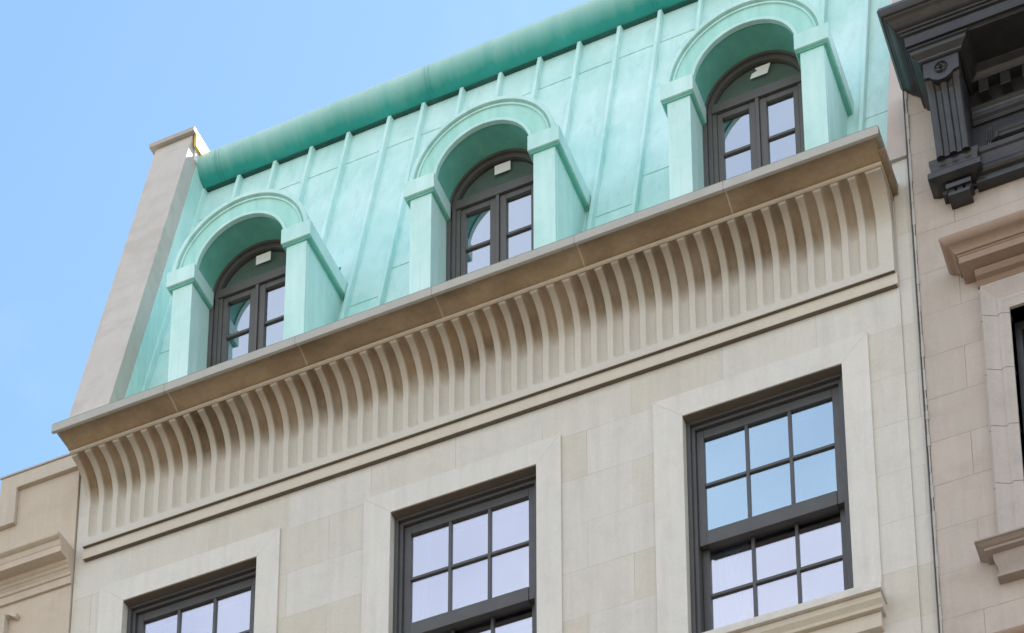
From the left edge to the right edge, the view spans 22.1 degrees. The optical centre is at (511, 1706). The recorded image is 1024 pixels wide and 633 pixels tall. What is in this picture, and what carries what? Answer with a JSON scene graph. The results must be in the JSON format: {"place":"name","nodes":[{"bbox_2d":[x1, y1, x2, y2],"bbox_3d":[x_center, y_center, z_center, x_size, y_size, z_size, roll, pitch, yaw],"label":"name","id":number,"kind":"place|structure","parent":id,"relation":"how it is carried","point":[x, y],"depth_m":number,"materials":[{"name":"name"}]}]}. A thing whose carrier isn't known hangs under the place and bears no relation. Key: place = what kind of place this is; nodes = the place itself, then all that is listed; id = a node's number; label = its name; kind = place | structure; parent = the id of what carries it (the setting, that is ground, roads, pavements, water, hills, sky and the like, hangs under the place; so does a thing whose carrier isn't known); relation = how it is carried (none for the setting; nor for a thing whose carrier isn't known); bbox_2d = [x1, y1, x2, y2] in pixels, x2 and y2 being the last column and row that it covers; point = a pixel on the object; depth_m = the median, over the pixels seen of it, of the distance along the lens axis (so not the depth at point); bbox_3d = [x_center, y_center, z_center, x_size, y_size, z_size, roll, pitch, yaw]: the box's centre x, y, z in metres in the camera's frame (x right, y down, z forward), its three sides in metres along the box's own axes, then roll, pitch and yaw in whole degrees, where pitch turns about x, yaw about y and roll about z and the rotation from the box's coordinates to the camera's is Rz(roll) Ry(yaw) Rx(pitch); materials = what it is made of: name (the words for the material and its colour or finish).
{"place":"outdoors","nodes":[
{"label":"outdoors","id":0,"kind":"place"},
{"bbox_2d":[0,453,80,632],"bbox_3d":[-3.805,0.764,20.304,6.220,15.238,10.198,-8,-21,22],"label":"stucco house","id":1,"kind":"structure","parent":0,"point":[39,507],"depth_m":17.22,"materials":[{"name":"beige stone"}]},
{"bbox_2d":[0,0,588,490],"label":"sky","id":2,"kind":"structure","parent":0,"point":[87,86],"materials":[{"name":"blue"}]},
{"bbox_2d":[51,0,937,632],"bbox_3d":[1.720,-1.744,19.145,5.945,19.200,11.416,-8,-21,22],"label":"town house","id":3,"kind":"structure","parent":0,"point":[593,316],"depth_m":16.23,"materials":[{"name":"stone"}]},
{"bbox_2d":[127,565,255,632],"bbox_3d":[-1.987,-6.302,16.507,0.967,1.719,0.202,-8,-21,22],"label":"window","id":4,"kind":"structure","parent":3,"relation":"in","point":[226,603],"depth_m":16.68,"materials":[{"name":"glass"}]},
{"bbox_2d":[393,473,536,632],"bbox_3d":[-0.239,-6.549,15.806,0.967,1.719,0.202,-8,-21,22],"label":"window","id":5,"kind":"structure","parent":3,"relation":"in","point":[466,564],"depth_m":15.90,"materials":[{"name":"glass"}]},
{"bbox_2d":[686,372,853,632],"bbox_3d":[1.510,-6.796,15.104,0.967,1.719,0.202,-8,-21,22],"label":"window","id":6,"kind":"structure","parent":3,"relation":"in","point":[769,512],"depth_m":15.13,"materials":[{"name":"glass"}]},
{"bbox_2d":[877,0,1023,632],"bbox_3d":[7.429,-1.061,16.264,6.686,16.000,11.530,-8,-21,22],"label":"brownstone house","id":7,"kind":"structure","parent":0,"point":[958,65],"depth_m":14.80,"materials":[{"name":"beige stone"}]},
{"bbox_2d":[1014,320,1023,433],"bbox_3d":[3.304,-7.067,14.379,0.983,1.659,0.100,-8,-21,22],"label":"window","id":8,"kind":"structure","parent":7,"relation":"in","point":[1019,326],"depth_m":14.70,"materials":[{"name":"black paint"}]}
]}

